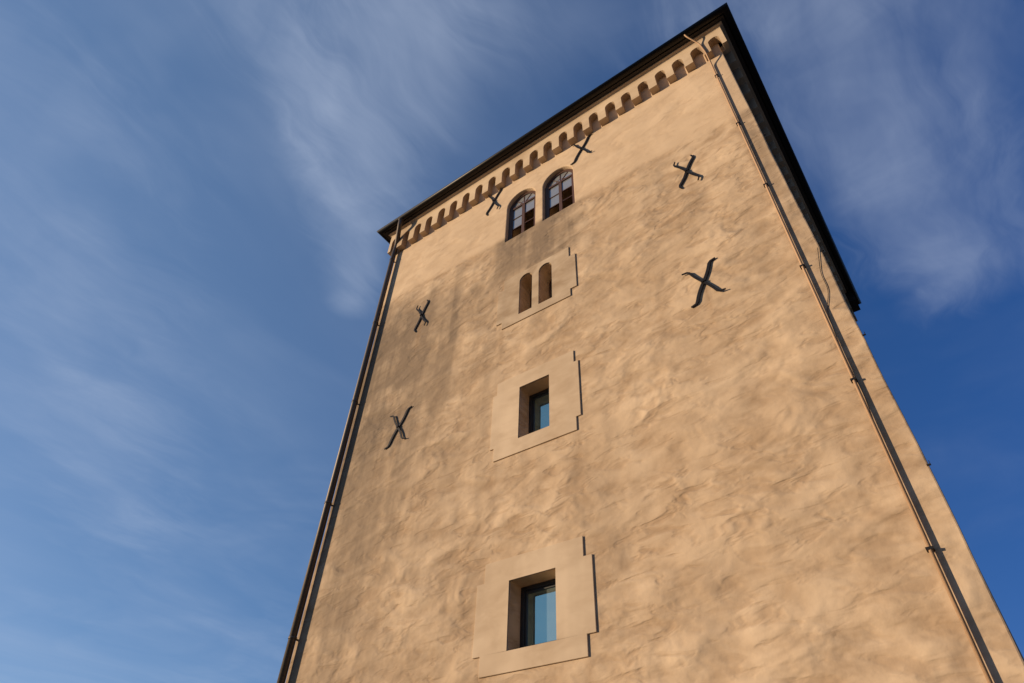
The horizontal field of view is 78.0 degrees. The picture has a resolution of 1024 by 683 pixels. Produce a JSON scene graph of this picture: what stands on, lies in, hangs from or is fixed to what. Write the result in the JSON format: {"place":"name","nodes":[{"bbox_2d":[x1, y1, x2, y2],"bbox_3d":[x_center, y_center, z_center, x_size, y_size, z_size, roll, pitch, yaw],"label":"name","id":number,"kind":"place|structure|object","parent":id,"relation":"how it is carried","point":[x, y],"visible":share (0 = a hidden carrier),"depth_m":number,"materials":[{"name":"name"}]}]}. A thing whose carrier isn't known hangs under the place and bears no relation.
{"place":"outdoors","nodes":[
{"label":"outdoors","id":0,"kind":"place"},
{"bbox_2d":[0,0,1023,682],"label":"sky","id":1,"kind":"structure","parent":0,"point":[196,196],"materials":[{"name":"blue"}]},
{"label":"ground","id":2,"kind":"structure","parent":0,"visible":0},
{"bbox_2d":[285,43,1023,682],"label":"tower walls","id":3,"kind":"structure","parent":2,"relation":"on","point":[711,481],"depth_m":9.41,"materials":[{"name":"beige paint"}]},
{"bbox_2d":[277,217,403,682],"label":"downpipe","id":4,"kind":"object","parent":3,"relation":"attached to","point":[288,653],"visible":0.97,"depth_m":12.95,"materials":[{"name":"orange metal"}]},
{"bbox_2d":[384,406,411,449],"bbox_3d":[-2.336,1.762,12.990,0.598,0.872,0.086,-26,-51,26],"label":"wall anchor","id":5,"kind":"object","parent":3,"relation":"attached to","point":[397,428],"depth_m":12.95,"materials":[{"name":"metal"}]},
{"bbox_2d":[414,300,428,331],"bbox_3d":[-2.185,-0.625,15.265,0.447,1.017,0.086,-26,-51,26],"label":"wall anchor","id":6,"kind":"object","parent":3,"relation":"attached to","point":[421,316],"depth_m":15.22,"materials":[{"name":"metal"}]},
{"bbox_2d":[486,188,501,214],"bbox_3d":[-0.478,-3.678,16.605,0.470,0.992,0.086,-26,-51,26],"label":"wall anchor","id":7,"kind":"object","parent":3,"relation":"attached to","point":[493,201],"depth_m":16.57,"materials":[{"name":"metal"}]},
{"bbox_2d":[508,191,535,239],"bbox_3d":[0.291,-3.089,15.487,0.856,1.806,0.070,-26,-51,26],"label":"arched window","id":8,"kind":"structure","parent":3,"relation":"on","point":[523,205],"depth_m":15.63,"materials":[{"name":"brown wood"}]},
{"bbox_2d":[530,290,531,307],"bbox_3d":[0.531,-0.785,13.366,0.326,1.166,0.050,-26,-51,26],"label":"slit window frame","id":9,"kind":"object","parent":3,"relation":"attached to","point":[531,299],"visible":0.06,"depth_m":13.57,"materials":[{"name":"brown wood"}]},
{"bbox_2d":[472,536,596,678],"bbox_3d":[0.266,3.547,8.491,1.940,1.550,0.024,-26,-51,26],"label":"window surround","id":10,"kind":"object","parent":3,"relation":"attached to","point":[573,566],"visible":1,"depth_m":8.39,"materials":[{"name":"stone"}]},
{"bbox_2d":[490,351,581,461],"bbox_3d":[0.381,1.094,10.871,1.830,1.710,0.024,-26,-51,26],"label":"window surround","id":11,"kind":"object","parent":3,"relation":"attached to","point":[562,371],"visible":1,"depth_m":10.77,"materials":[{"name":"stone"}]},
{"bbox_2d":[496,247,576,329],"bbox_3d":[0.483,-1.100,13.001,1.950,1.510,0.024,-26,-51,26],"label":"window surround","id":12,"kind":"object","parent":3,"relation":"attached to","point":[564,274],"visible":1,"depth_m":12.91,"materials":[{"name":"stone"}]},
{"bbox_2d":[520,579,555,647],"bbox_3d":[0.451,3.759,8.643,0.786,0.946,0.070,-26,-51,26],"label":"window frame","id":13,"kind":"object","parent":3,"relation":"attached to","point":[538,615],"visible":0.31,"depth_m":8.73,"materials":[{"name":"black wood"}]},
{"bbox_2d":[527,587,555,645],"bbox_3d":[0.454,3.762,8.645,0.600,0.760,0.010,-26,-51,26],"label":"window glass","id":14,"kind":"structure","parent":13,"relation":"in","point":[541,613],"depth_m":8.67,"materials":[{"name":"blue glass"}]},
{"bbox_2d":[529,388,548,433],"bbox_3d":[0.572,1.294,11.046,0.636,1.116,0.070,-26,-51,26],"label":"window frame","id":15,"kind":"object","parent":3,"relation":"attached to","point":[538,410],"visible":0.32,"depth_m":11.20,"materials":[{"name":"black wood"}]},
{"bbox_2d":[534,394,548,431],"bbox_3d":[0.575,1.297,11.049,0.450,0.930,0.010,-26,-51,26],"label":"window glass","id":16,"kind":"structure","parent":15,"relation":"in","point":[541,413],"depth_m":11.13,"materials":[{"name":"blue glass"}]},
{"bbox_2d":[549,279,551,297],"bbox_3d":[0.927,-0.977,13.150,0.326,1.166,0.050,-26,-51,26],"label":"slit window frame","id":17,"kind":"object","parent":3,"relation":"attached to","point":[550,289],"visible":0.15,"depth_m":13.38,"materials":[{"name":"brown wood"}]},
{"bbox_2d":[545,169,574,218],"bbox_3d":[1.160,-3.509,15.013,0.856,1.806,0.070,-26,-51,26],"label":"arched window","id":18,"kind":"structure","parent":3,"relation":"attached to","point":[559,184],"depth_m":15.14,"materials":[{"name":"brown wood"}]},
{"bbox_2d":[570,133,591,164],"bbox_3d":[1.686,-4.681,15.382,0.653,0.854,0.086,-26,-51,26],"label":"wall anchor","id":19,"kind":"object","parent":3,"relation":"attached to","point":[580,148],"depth_m":15.35,"materials":[{"name":"metal"}]},
{"bbox_2d":[385,14,848,291],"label":"eave soffit","id":20,"kind":"structure","parent":3,"relation":"on","point":[721,18],"depth_m":16.39,"materials":[{"name":"brown wood"}]},
{"bbox_2d":[389,21,846,292],"bbox_3d":[3.616,-2.214,19.731,10.520,0.085,10.520,-26,-51,26],"label":"gutter","id":21,"kind":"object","parent":3,"relation":"attached to","point":[592,106],"depth_m":16.37,"materials":[{"name":"paint"}]},
{"bbox_2d":[377,2,860,304],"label":"roof","id":22,"kind":"structure","parent":3,"relation":"on","point":[724,10],"depth_m":16.33,"materials":[{"name":"metal"}]},
{"bbox_2d":[388,27,857,321],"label":"cornice","id":23,"kind":"structure","parent":3,"relation":"attached to","point":[585,121],"depth_m":16.03,"materials":[{"name":"paint"}]},
{"bbox_2d":[673,155,699,188],"bbox_3d":[3.367,-3.284,12.215,0.433,0.966,0.086,-26,-51,26],"label":"wall anchor","id":24,"kind":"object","parent":3,"relation":"attached to","point":[686,171],"depth_m":12.18,"materials":[{"name":"metal"}]},
{"bbox_2d":[682,257,725,307],"bbox_3d":[3.069,-0.953,10.149,0.612,0.875,0.086,-26,-51,26],"label":"wall anchor","id":25,"kind":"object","parent":3,"relation":"attached to","point":[703,281],"depth_m":10.11,"materials":[{"name":"metal"}]},
{"bbox_2d":[726,22,848,288],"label":"rafter ends","id":26,"kind":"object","parent":3,"relation":"on","point":[782,144],"depth_m":16.68,"materials":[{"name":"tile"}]},
{"bbox_2d":[714,74,934,552],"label":"brackets","id":27,"kind":"object","parent":3,"relation":"attached to","point":[928,547],"visible":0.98,"depth_m":7.59,"materials":[{"name":"metal"}]},
{"bbox_2d":[684,34,992,682],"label":"rain downpipe","id":28,"kind":"object","parent":3,"relation":"attached to","point":[948,590],"visible":1,"depth_m":7.05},
{"bbox_2d":[817,247,872,416],"bbox_3d":[4.260,-0.159,8.108,0.283,3.201,0.027,-26,-51,26],"label":"cable","id":29,"kind":"object","parent":3,"relation":"attached to","point":[835,333],"visible":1,"depth_m":8.22,"materials":[{"name":"black plastic"}]},
{"bbox_2d":[763,133,930,465],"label":"edge fittings","id":30,"kind":"object","parent":3,"relation":"attached to","point":[853,302],"visible":0.98,"depth_m":19.90,"materials":[{"name":"metal"}]}
]}

